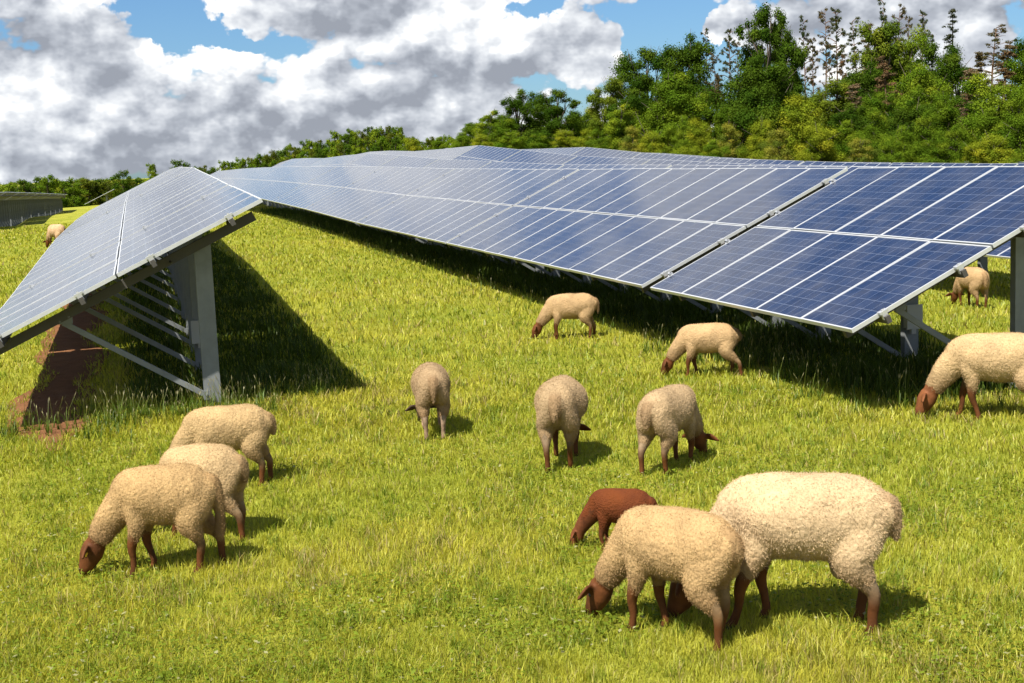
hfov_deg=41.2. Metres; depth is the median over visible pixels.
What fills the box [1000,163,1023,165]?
solar table
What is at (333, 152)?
tree
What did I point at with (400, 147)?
tree
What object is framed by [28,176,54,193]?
tree
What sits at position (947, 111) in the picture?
tree
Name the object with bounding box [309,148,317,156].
tree
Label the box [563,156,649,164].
solar table
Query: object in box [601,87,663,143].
tree
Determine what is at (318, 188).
solar table
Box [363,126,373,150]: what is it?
tree
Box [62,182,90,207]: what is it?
tree
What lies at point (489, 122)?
tree
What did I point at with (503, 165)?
solar table
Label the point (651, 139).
bush
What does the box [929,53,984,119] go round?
tree
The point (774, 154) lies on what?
bush
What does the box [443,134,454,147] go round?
tree
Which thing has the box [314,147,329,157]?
tree
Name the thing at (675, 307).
shade undergrowth
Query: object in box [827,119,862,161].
bush
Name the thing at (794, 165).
solar table
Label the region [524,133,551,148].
bush
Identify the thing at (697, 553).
sheep
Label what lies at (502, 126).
tree
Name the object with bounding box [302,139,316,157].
tree
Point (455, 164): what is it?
solar table
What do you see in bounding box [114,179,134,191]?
tree
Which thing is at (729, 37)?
tree
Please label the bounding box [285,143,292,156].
tree
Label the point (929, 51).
tree
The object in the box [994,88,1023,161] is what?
bush
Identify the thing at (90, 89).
sky
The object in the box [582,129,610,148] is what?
bush
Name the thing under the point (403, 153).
solar table
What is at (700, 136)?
bush
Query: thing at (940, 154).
bush
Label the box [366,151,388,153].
solar table
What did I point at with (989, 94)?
tree
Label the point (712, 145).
bush
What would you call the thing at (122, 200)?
solar table
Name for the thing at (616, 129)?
tree
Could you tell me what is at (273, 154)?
tree
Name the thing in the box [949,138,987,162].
bush
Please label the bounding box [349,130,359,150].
tree
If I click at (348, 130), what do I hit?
tree
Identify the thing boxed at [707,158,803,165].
solar table
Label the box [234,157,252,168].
tree
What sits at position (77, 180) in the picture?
tree
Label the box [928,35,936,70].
tree
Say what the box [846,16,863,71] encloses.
tree
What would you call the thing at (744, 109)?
tree
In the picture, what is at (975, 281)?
sheep
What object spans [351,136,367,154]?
tree
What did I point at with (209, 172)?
tree
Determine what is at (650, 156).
solar table
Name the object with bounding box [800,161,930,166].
solar table
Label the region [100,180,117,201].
tree
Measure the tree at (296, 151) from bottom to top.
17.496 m
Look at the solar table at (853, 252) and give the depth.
14.96 m
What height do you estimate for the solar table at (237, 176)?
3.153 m
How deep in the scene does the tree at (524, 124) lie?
202.25 m
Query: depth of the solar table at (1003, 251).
23.96 m
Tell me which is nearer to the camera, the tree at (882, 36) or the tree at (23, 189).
the tree at (882, 36)
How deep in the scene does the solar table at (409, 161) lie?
82.40 m
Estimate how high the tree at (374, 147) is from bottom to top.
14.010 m
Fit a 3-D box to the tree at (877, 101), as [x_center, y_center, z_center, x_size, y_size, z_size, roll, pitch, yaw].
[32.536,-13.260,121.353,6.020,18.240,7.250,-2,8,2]
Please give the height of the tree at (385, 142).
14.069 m
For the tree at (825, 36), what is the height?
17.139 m
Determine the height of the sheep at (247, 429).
0.751 m
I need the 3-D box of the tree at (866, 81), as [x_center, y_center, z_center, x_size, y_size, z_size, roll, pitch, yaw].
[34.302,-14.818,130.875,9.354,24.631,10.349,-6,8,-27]
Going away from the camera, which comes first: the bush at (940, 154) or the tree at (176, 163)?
the bush at (940, 154)
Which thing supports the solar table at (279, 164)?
on the ground at (68, 216)
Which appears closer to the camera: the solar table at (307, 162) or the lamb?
the lamb
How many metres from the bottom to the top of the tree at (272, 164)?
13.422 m
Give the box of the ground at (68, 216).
[0,178,1023,682]
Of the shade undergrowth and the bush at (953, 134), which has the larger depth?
the bush at (953, 134)
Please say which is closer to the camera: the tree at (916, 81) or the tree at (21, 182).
the tree at (916, 81)
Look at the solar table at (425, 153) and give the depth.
115.35 m
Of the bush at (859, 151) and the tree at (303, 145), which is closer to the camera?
the bush at (859, 151)
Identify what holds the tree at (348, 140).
on the ground at (68, 216)
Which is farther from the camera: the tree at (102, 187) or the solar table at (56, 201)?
the tree at (102, 187)
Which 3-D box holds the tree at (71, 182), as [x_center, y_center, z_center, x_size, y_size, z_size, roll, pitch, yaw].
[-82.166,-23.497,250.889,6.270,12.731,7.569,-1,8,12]
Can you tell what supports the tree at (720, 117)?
on the ground at (68, 216)
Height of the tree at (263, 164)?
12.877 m
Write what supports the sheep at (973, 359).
on the ground at (68, 216)
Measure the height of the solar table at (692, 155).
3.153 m
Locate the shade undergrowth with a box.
[120,206,1017,405]
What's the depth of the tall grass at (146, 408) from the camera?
14.58 m
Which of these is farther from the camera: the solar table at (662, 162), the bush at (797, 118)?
the bush at (797, 118)
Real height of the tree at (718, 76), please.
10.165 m
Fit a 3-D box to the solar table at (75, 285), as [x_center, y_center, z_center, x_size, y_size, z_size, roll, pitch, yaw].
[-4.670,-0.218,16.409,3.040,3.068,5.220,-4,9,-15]
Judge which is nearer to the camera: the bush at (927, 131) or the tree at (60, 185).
the bush at (927, 131)
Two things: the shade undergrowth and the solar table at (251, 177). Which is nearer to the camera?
the shade undergrowth
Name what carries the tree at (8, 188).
on the ground at (68, 216)
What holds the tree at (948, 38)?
on the ground at (68, 216)
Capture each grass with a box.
[0,214,1023,440]
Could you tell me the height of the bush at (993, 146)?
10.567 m
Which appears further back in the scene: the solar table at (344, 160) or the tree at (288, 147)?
the tree at (288, 147)
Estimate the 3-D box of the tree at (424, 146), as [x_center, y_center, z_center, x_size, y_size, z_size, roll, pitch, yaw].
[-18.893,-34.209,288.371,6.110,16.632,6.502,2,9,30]
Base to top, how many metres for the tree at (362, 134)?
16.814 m
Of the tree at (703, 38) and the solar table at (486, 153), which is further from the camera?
the tree at (703, 38)
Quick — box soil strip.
[7,288,110,450]
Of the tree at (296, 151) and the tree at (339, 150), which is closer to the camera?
the tree at (339, 150)
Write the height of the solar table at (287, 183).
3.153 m
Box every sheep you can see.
[42,224,65,246]
[79,462,226,577]
[158,442,250,541]
[169,403,276,485]
[405,362,450,439]
[531,292,599,339]
[533,374,590,472]
[577,504,745,651]
[635,384,718,476]
[661,322,742,376]
[667,470,904,635]
[915,332,1023,420]
[945,266,989,307]
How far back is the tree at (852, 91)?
122.45 m
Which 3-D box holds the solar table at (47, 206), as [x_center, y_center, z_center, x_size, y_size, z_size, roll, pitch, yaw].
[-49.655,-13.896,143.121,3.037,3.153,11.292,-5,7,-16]
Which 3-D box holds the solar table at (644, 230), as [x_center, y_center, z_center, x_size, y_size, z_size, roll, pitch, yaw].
[1.622,-1.347,23.554,3.042,3.158,11.292,-5,8,-16]
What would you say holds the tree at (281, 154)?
on the ground at (68, 216)
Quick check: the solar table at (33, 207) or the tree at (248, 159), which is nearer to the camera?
the solar table at (33, 207)
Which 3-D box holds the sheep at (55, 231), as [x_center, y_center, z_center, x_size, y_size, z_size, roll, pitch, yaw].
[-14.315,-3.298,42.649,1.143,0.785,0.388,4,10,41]
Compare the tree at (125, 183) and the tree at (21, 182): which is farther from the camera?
the tree at (21, 182)
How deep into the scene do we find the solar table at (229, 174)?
108.73 m
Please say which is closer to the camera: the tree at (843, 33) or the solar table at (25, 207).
the solar table at (25, 207)
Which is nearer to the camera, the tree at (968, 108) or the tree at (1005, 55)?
the tree at (968, 108)
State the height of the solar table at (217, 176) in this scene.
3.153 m
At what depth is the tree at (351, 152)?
265.01 m
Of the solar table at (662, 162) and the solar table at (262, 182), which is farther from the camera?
the solar table at (262, 182)
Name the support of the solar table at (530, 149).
on the ground at (68, 216)
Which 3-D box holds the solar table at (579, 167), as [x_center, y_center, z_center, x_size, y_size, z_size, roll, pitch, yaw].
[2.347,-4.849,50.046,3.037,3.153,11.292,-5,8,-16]
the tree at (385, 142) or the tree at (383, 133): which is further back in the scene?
the tree at (383, 133)
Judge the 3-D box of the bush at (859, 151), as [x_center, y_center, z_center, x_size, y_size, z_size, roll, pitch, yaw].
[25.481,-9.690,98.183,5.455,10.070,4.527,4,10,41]
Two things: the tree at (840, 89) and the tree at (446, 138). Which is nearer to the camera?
the tree at (840, 89)
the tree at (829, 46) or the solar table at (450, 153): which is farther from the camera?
the tree at (829, 46)
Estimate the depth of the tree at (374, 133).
305.07 m
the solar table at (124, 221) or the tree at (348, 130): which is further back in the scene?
the tree at (348, 130)
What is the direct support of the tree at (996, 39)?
on the ground at (68, 216)
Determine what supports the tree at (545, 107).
on the ground at (68, 216)
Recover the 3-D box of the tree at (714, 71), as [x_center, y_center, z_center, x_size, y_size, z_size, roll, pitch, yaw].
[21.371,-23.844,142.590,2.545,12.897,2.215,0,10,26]
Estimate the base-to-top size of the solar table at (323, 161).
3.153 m
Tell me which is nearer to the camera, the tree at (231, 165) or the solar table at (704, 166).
the solar table at (704, 166)
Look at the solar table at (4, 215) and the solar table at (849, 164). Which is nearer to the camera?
the solar table at (849, 164)
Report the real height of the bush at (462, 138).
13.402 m
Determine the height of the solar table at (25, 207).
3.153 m
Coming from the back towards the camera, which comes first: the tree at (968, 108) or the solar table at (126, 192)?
the tree at (968, 108)
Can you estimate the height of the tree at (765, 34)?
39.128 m
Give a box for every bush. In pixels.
[401,137,423,150]
[425,137,449,149]
[448,131,472,147]
[471,131,496,146]
[494,132,527,148]
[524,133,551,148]
[549,128,581,147]
[569,127,592,147]
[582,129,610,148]
[618,126,644,152]
[633,129,674,153]
[660,114,694,154]
[677,118,720,155]
[699,139,731,157]
[709,123,744,158]
[734,115,781,159]
[754,127,794,160]
[767,92,845,161]
[792,123,850,161]
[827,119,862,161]
[843,138,879,161]
[848,104,896,161]
[876,139,909,162]
[878,125,921,162]
[904,108,949,161]
[914,137,958,162]
[935,124,970,162]
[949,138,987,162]
[957,106,1009,160]
[970,131,1023,163]
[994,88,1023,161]
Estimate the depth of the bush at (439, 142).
197.03 m
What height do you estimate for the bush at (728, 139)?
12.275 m
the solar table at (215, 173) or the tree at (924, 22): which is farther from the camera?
the tree at (924, 22)
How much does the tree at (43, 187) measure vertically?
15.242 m
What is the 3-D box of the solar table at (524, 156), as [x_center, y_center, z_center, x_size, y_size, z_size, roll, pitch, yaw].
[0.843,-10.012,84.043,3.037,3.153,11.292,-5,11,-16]
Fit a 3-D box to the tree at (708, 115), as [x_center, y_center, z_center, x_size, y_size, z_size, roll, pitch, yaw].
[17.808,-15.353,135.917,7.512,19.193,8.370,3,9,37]
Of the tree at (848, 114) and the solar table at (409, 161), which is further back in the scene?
the tree at (848, 114)
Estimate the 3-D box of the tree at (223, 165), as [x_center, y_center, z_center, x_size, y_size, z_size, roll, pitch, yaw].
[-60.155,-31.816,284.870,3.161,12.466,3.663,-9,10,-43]
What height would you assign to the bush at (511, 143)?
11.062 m
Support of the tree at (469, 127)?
on the ground at (68, 216)
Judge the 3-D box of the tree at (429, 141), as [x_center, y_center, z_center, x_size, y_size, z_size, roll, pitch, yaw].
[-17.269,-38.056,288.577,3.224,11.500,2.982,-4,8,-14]
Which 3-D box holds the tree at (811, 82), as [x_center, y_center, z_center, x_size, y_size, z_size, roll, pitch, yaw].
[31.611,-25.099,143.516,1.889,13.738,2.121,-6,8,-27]
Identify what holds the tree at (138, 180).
on the ground at (68, 216)
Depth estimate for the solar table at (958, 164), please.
70.23 m
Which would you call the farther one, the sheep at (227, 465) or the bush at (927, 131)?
the bush at (927, 131)
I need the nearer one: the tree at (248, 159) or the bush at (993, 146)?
the bush at (993, 146)
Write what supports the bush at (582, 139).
on the ground at (68, 216)
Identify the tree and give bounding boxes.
[0,182,22,191]
[8,181,31,191]
[11,179,32,192]
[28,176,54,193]
[34,174,65,204]
[48,177,64,193]
[57,179,87,207]
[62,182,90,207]
[67,176,93,203]
[80,177,105,205]
[85,178,111,205]
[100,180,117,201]
[105,176,119,191]
[111,170,132,196]
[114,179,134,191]
[132,178,141,186]
[144,164,158,181]
[169,160,189,168]
[198,165,206,173]
[206,166,216,174]
[216,160,229,170]
[226,161,236,169]
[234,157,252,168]
[234,160,246,168]
[246,156,258,165]
[247,152,267,167]
[258,161,268,167]
[262,149,277,164]
[268,159,276,166]
[273,147,290,163]
[276,150,287,161]
[276,156,289,164]
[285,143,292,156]
[285,145,300,158]
[296,150,305,158]
[299,141,309,156]
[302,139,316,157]
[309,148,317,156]
[310,147,325,157]
[314,142,327,156]
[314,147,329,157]
[326,130,342,153]
[326,146,339,156]
[327,144,347,157]
[335,143,350,155]
[342,127,357,141]
[342,132,354,154]
[345,144,356,154]
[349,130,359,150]
[351,131,365,147]
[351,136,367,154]
[361,136,370,149]
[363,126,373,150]
[365,142,379,151]
[368,126,386,146]
[375,135,389,150]
[379,136,390,150]
[380,125,390,136]
[380,133,394,150]
[385,127,397,148]
[387,135,405,150]
[391,128,406,150]
[395,126,408,148]
[396,136,407,150]
[417,140,432,150]
[425,136,435,148]
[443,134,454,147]
[449,122,478,145]
[470,109,503,143]
[482,89,542,148]
[487,118,526,147]
[518,105,563,146]
[520,88,590,147]
[579,76,624,146]
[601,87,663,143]
[601,101,645,149]
[603,46,678,131]
[611,70,714,153]
[646,33,726,126]
[673,91,718,128]
[697,28,716,99]
[704,52,727,107]
[704,105,747,154]
[709,52,831,152]
[711,75,723,128]
[718,29,740,79]
[730,41,741,95]
[732,2,806,139]
[762,19,812,105]
[793,92,829,146]
[798,16,815,93]
[805,37,820,95]
[805,77,855,141]
[815,8,838,96]
[818,44,837,100]
[824,7,851,96]
[825,102,873,142]
[828,58,897,130]
[836,55,846,97]
[841,83,861,129]
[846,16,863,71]
[848,18,907,102]
[853,91,901,132]
[860,23,877,72]
[869,56,903,113]
[876,0,886,29]
[877,99,958,161]
[878,25,932,93]
[891,4,906,46]
[892,59,958,128]
[899,39,964,101]
[903,16,912,41]
[915,9,932,62]
[926,90,964,150]
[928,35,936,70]
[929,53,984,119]
[942,8,959,93]
[952,68,978,126]
[953,68,1023,159]
[955,99,984,127]
[957,107,972,148]
[969,24,1007,85]
[972,51,990,98]
[986,45,1020,101]
[994,38,1016,74]
[1003,51,1023,90]
[1005,37,1023,100]
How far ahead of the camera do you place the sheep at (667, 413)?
11.32 m
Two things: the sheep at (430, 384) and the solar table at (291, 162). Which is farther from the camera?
the solar table at (291, 162)
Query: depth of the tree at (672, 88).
127.95 m
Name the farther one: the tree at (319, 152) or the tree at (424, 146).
the tree at (424, 146)
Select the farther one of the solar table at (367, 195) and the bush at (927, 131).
the bush at (927, 131)
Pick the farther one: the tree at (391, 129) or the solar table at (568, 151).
the tree at (391, 129)
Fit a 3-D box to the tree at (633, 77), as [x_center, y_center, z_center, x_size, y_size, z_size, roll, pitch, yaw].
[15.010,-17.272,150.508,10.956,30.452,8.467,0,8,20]
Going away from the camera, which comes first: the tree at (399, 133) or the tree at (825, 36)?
the tree at (825, 36)
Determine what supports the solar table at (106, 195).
on the ground at (68, 216)
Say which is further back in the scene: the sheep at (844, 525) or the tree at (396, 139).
the tree at (396, 139)
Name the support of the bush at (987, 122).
on the ground at (68, 216)
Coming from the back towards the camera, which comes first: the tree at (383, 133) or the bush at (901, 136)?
the tree at (383, 133)
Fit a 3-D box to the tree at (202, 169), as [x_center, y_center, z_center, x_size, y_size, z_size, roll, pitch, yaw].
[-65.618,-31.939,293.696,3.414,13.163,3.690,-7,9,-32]
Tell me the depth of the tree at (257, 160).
283.56 m
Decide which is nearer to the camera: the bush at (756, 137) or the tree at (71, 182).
the bush at (756, 137)
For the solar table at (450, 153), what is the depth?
104.60 m
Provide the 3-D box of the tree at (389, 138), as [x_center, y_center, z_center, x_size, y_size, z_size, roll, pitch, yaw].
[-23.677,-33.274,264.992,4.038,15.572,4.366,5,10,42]
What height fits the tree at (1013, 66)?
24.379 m
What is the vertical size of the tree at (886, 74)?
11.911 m
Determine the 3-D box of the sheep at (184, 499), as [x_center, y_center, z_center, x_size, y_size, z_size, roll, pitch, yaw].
[-2.519,1.250,9.505,1.060,0.811,0.414,-3,8,-1]
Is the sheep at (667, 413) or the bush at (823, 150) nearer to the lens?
the sheep at (667, 413)
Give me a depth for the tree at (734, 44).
155.06 m
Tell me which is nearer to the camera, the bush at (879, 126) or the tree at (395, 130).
the bush at (879, 126)
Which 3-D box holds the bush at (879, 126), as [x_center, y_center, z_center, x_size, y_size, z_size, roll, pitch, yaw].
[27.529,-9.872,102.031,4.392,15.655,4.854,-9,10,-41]
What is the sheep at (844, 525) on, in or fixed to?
on the ground at (68, 216)
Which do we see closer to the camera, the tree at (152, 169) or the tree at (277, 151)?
the tree at (152, 169)
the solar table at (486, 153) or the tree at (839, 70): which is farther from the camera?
the tree at (839, 70)
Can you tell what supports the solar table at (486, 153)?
on the ground at (68, 216)
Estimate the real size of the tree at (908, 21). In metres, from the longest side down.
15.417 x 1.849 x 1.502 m
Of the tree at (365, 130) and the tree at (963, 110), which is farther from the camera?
the tree at (365, 130)
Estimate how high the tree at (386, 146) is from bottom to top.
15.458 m
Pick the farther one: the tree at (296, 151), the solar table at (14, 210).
the tree at (296, 151)
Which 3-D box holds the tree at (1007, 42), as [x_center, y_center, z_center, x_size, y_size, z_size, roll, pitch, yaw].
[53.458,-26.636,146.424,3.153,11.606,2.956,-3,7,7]
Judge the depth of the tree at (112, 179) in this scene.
278.44 m
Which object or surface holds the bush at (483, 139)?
on the ground at (68, 216)
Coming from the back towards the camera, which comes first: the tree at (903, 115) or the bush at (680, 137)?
the bush at (680, 137)
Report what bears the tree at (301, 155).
on the ground at (68, 216)
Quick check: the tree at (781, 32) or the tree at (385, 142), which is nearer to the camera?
the tree at (781, 32)
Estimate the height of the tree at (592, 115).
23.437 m
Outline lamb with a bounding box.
[569,487,657,550]
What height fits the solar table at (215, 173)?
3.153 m
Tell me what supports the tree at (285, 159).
on the ground at (68, 216)
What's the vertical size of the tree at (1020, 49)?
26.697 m
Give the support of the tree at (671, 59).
on the ground at (68, 216)
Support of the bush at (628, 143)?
on the ground at (68, 216)
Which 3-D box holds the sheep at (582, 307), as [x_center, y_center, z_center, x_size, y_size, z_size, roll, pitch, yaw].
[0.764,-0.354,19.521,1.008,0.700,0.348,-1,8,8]
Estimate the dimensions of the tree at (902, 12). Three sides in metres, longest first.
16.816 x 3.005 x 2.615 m
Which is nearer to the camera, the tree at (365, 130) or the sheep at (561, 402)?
the sheep at (561, 402)
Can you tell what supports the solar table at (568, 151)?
on the ground at (68, 216)
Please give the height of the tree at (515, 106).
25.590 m
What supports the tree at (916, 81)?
on the ground at (68, 216)
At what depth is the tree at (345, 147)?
240.80 m
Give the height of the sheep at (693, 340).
0.665 m
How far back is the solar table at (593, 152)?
96.36 m
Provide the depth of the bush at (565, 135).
177.62 m
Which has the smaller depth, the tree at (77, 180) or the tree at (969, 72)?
the tree at (969, 72)
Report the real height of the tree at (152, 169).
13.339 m
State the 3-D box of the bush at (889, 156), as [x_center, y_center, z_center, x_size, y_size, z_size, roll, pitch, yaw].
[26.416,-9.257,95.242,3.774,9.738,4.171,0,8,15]
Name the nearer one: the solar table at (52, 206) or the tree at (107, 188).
the solar table at (52, 206)
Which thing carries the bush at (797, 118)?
on the ground at (68, 216)
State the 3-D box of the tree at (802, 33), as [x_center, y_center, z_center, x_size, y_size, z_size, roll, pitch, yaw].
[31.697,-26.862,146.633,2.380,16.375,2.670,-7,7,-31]
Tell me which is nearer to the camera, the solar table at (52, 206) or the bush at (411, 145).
the solar table at (52, 206)
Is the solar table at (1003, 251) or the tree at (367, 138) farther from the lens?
the tree at (367, 138)
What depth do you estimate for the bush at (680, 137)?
123.04 m
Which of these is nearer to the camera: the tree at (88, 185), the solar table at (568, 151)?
the solar table at (568, 151)
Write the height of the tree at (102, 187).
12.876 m
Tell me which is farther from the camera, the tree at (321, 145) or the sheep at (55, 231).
the tree at (321, 145)
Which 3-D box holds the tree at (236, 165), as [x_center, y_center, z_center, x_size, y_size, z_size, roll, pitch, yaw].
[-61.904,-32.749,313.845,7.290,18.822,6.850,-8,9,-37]
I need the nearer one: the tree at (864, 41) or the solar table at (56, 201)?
the tree at (864, 41)
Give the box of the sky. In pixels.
[0,0,1023,183]
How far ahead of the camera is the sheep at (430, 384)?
13.00 m
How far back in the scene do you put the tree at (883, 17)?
146.62 m
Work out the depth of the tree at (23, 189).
272.39 m
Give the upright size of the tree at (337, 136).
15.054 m
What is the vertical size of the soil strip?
0.450 m
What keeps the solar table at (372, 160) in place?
on the ground at (68, 216)
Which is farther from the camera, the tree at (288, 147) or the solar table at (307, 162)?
the tree at (288, 147)
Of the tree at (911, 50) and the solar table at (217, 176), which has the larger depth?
the tree at (911, 50)
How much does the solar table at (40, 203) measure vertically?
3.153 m
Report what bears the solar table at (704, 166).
on the ground at (68, 216)
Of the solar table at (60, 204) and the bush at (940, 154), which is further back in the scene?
the solar table at (60, 204)
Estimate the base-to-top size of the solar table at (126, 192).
3.065 m
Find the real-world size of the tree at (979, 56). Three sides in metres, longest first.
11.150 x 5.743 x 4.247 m
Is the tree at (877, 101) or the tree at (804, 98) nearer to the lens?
the tree at (877, 101)
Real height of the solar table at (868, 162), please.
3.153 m
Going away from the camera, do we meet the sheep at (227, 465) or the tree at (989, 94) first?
the sheep at (227, 465)
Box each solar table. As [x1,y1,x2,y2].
[0,185,262,406]
[0,192,18,226]
[6,192,28,225]
[10,168,227,336]
[17,193,37,221]
[28,193,44,217]
[35,193,50,215]
[42,194,54,215]
[47,194,59,214]
[52,194,63,213]
[55,167,192,259]
[56,194,67,211]
[79,167,176,217]
[86,189,113,203]
[211,170,224,175]
[213,169,234,178]
[218,168,246,180]
[223,168,259,184]
[229,167,278,205]
[239,166,303,209]
[253,166,336,212]
[272,166,382,224]
[273,159,290,166]
[278,158,305,166]
[291,158,322,166]
[305,167,453,242]
[310,156,341,165]
[325,153,367,165]
[346,153,398,166]
[356,169,578,272]
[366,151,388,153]
[379,155,438,167]
[385,151,413,155]
[406,149,441,157]
[424,159,490,168]
[427,145,477,159]
[446,168,847,325]
[452,145,520,161]
[480,161,563,168]
[501,150,576,163]
[519,149,539,150]
[538,147,584,154]
[559,165,671,169]
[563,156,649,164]
[573,147,640,157]
[633,153,711,161]
[643,159,750,165]
[650,166,1023,389]
[661,153,720,159]
[669,165,847,168]
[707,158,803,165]
[751,164,876,168]
[799,162,890,164]
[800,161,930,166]
[829,166,1010,271]
[891,163,1017,166]
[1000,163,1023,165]
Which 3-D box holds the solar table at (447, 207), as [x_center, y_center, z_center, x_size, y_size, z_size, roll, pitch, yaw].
[-1.483,-2.702,34.285,3.042,3.158,11.292,-5,8,-16]

